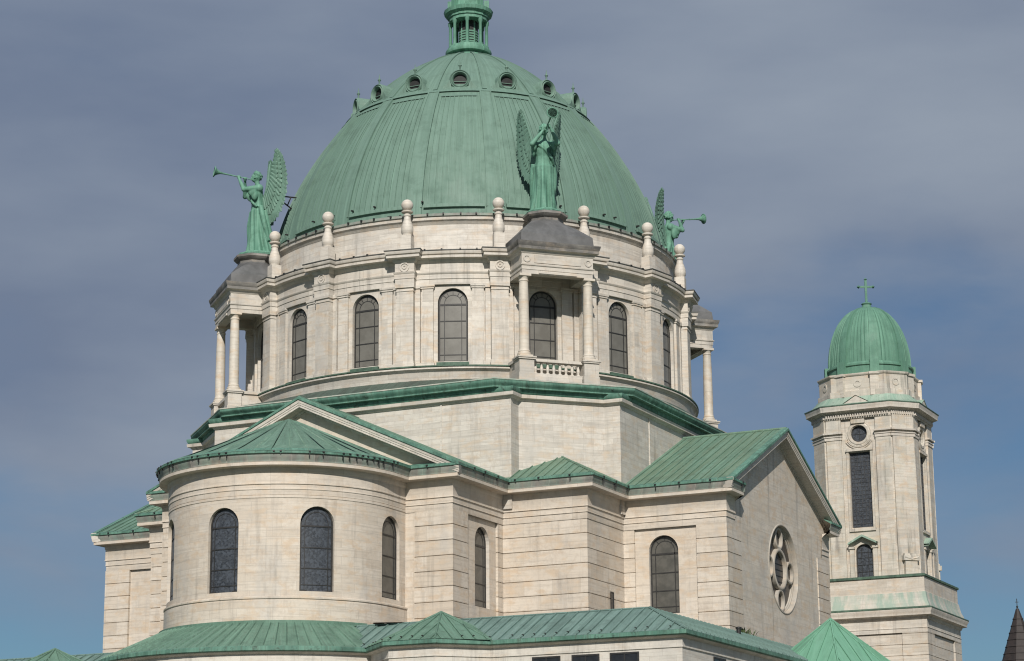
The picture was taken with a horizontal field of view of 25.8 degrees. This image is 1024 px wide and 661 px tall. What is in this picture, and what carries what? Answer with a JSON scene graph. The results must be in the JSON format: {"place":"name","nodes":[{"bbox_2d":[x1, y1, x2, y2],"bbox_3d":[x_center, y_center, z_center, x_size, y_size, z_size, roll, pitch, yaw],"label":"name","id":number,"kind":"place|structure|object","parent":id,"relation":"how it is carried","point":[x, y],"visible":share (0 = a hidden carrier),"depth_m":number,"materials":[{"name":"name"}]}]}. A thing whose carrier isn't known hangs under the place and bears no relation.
{"place":"outdoors","nodes":[
{"label":"outdoors","id":0,"kind":"place"},
{"bbox_2d":[0,0,889,660],"bbox_3d":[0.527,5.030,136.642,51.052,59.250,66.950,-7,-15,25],"label":"basilica","id":1,"kind":"structure","parent":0,"point":[458,420],"depth_m":120.60,"materials":[{"name":"beige stone"}]},
{"bbox_2d":[170,523,174,600],"bbox_3d":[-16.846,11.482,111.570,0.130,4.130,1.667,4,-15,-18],"label":"window","id":2,"kind":"structure","parent":1,"relation":"in","point":[173,531],"depth_m":111.89,"materials":[{"name":"glass"}]},
{"bbox_2d":[209,508,238,593],"bbox_3d":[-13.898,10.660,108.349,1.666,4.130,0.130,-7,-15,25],"label":"window","id":3,"kind":"structure","parent":1,"relation":"in","point":[225,524],"depth_m":108.34,"materials":[{"name":"glass"}]},
{"bbox_2d":[213,148,296,254],"bbox_3d":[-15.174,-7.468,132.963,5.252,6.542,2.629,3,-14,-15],"label":"angel statue","id":4,"kind":"object","parent":1,"relation":"on","point":[266,209],"visible":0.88,"depth_m":132.47,"materials":[{"name":"green metal"}]},
{"bbox_2d":[260,332,262,390],"bbox_3d":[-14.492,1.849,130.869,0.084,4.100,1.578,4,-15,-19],"label":"window","id":5,"kind":"structure","parent":1,"relation":"in","point":[262,332],"depth_m":131.42,"materials":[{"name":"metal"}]},
{"bbox_2d":[292,309,306,380],"bbox_3d":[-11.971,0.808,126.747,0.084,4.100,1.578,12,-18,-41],"label":"window","id":6,"kind":"structure","parent":1,"relation":"in","point":[299,326],"depth_m":126.82,"materials":[{"name":"glass"}]},
{"bbox_2d":[299,507,332,591],"bbox_3d":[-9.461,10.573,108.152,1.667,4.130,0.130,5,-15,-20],"label":"window","id":7,"kind":"structure","parent":1,"relation":"in","point":[316,524],"depth_m":108.13,"materials":[{"name":"glass"}]},
{"bbox_2d":[354,296,378,367],"bbox_3d":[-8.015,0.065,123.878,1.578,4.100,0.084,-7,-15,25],"label":"window","id":8,"kind":"structure","parent":1,"relation":"in","point":[366,347],"depth_m":123.85,"materials":[{"name":"glass"}]},
{"bbox_2d":[382,516,396,599],"bbox_3d":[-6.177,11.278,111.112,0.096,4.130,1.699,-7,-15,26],"label":"window","id":9,"kind":"structure","parent":1,"relation":"in","point":[389,536],"depth_m":111.23,"materials":[{"name":"glass"}]},
{"bbox_2d":[439,289,467,361],"bbox_3d":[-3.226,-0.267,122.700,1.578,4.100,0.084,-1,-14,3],"label":"window","id":10,"kind":"structure","parent":1,"relation":"in","point":[453,329],"depth_m":122.67,"materials":[{"name":"glass"}]},
{"bbox_2d":[475,528,485,607],"bbox_3d":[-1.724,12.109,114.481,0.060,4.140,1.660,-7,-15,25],"label":"window","id":11,"kind":"structure","parent":1,"relation":"in","point":[480,543],"depth_m":114.68,"materials":[{"name":"glass"}]},
{"bbox_2d":[516,107,560,213],"bbox_3d":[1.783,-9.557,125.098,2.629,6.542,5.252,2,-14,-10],"label":"angel statue","id":12,"kind":"object","parent":1,"relation":"on","point":[539,160],"visible":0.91,"depth_m":124.90,"materials":[{"name":"green metal"}]},
{"bbox_2d":[529,292,555,359],"bbox_3d":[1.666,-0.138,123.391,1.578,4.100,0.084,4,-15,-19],"label":"window","id":13,"kind":"structure","parent":1,"relation":"in","point":[542,313],"depth_m":123.39,"materials":[{"name":"glass"}]},
{"bbox_2d":[532,656,560,660],"bbox_3d":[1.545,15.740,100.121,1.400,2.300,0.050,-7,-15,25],"label":"window","id":14,"kind":"structure","parent":1,"relation":"in","point":[547,658],"depth_m":100.34,"materials":[{"name":"glass"}]},
{"bbox_2d":[571,654,599,660],"bbox_3d":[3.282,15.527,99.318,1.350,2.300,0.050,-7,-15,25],"label":"window","id":15,"kind":"structure","parent":1,"relation":"in","point":[583,657],"depth_m":99.54,"materials":[{"name":"glass"}]},
{"bbox_2d":[610,591,613,608],"bbox_3d":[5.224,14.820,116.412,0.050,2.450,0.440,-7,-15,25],"label":"window","id":16,"kind":"structure","parent":1,"relation":"in","point":[611,593],"depth_m":116.60,"materials":[{"name":"glass"}]},
{"bbox_2d":[609,303,627,374],"bbox_3d":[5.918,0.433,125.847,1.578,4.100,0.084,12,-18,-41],"label":"window","id":17,"kind":"structure","parent":1,"relation":"in","point":[618,346],"depth_m":125.89,"materials":[{"name":"glass"}]},
{"bbox_2d":[610,651,638,660],"bbox_3d":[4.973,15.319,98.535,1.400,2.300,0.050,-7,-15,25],"label":"window","id":18,"kind":"structure","parent":1,"relation":"in","point":[619,656],"depth_m":98.74,"materials":[{"name":"glass"}]},
{"bbox_2d":[650,536,679,612],"bbox_3d":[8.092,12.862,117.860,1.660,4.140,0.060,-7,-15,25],"label":"window","id":19,"kind":"structure","parent":1,"relation":"in","point":[664,561],"depth_m":117.89,"materials":[{"name":"glass"}]},
{"bbox_2d":[663,320,670,387],"bbox_3d":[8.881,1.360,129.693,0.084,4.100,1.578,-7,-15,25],"label":"window","id":20,"kind":"structure","parent":1,"relation":"in","point":[666,332],"depth_m":129.92,"materials":[{"name":"glass"}]},
{"bbox_2d":[645,187,705,258],"bbox_3d":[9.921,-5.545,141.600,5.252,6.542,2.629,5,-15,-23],"label":"angel statue","id":21,"kind":"object","parent":1,"relation":"on","point":[669,232],"visible":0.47,"depth_m":141.08,"materials":[{"name":"green metal"}]},
{"bbox_2d":[713,656,725,660],"bbox_3d":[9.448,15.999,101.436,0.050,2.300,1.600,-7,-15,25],"label":"window","id":22,"kind":"structure","parent":1,"relation":"in","point":[715,658],"depth_m":101.53,"materials":[{"name":"glass"}]},
{"bbox_2d":[741,627,757,635],"bbox_3d":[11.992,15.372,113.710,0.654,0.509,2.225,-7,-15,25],"label":"weed tuft","id":23,"kind":"object","parent":1,"relation":"on","point":[746,632],"visible":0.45,"depth_m":113.40,"materials":[{"name":"green plant"}]},
{"bbox_2d":[770,527,793,610],"bbox_3d":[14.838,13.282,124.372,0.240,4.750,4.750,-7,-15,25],"label":"rose window","id":24,"kind":"structure","parent":1,"relation":"in","point":[781,568],"depth_m":124.85,"materials":[{"name":"stone"}]},
{"bbox_2d":[0,0,1023,660],"label":"sky","id":25,"kind":"structure","parent":0,"point":[824,147],"materials":[{"name":"blue"}]},
{"bbox_2d":[804,278,968,660],"bbox_3d":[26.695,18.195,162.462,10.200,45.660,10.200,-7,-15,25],"label":"bell tower","id":26,"kind":"structure","parent":0,"point":[871,417],"depth_m":160.81,"materials":[{"name":"stone"}]},
{"bbox_2d":[851,426,866,441],"bbox_3d":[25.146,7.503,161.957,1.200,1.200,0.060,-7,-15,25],"label":"window","id":27,"kind":"structure","parent":26,"relation":"in","point":[859,433],"depth_m":161.96,"materials":[{"name":"glass"}]},
{"bbox_2d":[850,452,872,527],"bbox_3d":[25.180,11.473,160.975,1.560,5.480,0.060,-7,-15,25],"label":"window","id":28,"kind":"structure","parent":26,"relation":"in","point":[861,488],"depth_m":160.98,"materials":[{"name":"glass"}]},
{"bbox_2d":[856,544,873,576],"bbox_3d":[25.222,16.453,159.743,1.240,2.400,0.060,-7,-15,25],"label":"window","id":29,"kind":"structure","parent":26,"relation":"in","point":[864,553],"depth_m":159.76,"materials":[{"name":"glass"}]},
{"bbox_2d":[920,457,925,529],"bbox_3d":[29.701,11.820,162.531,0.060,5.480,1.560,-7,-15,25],"label":"window","id":30,"kind":"structure","parent":26,"relation":"in","point":[921,461],"depth_m":163.03,"materials":[{"name":"glass"}]},
{"bbox_2d":[1002,599,1023,660],"bbox_3d":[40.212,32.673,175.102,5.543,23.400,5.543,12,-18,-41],"label":"slate spire","id":31,"kind":"structure","parent":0,"point":[1014,649],"depth_m":176.44,"materials":[{"name":"stone"}]}
]}

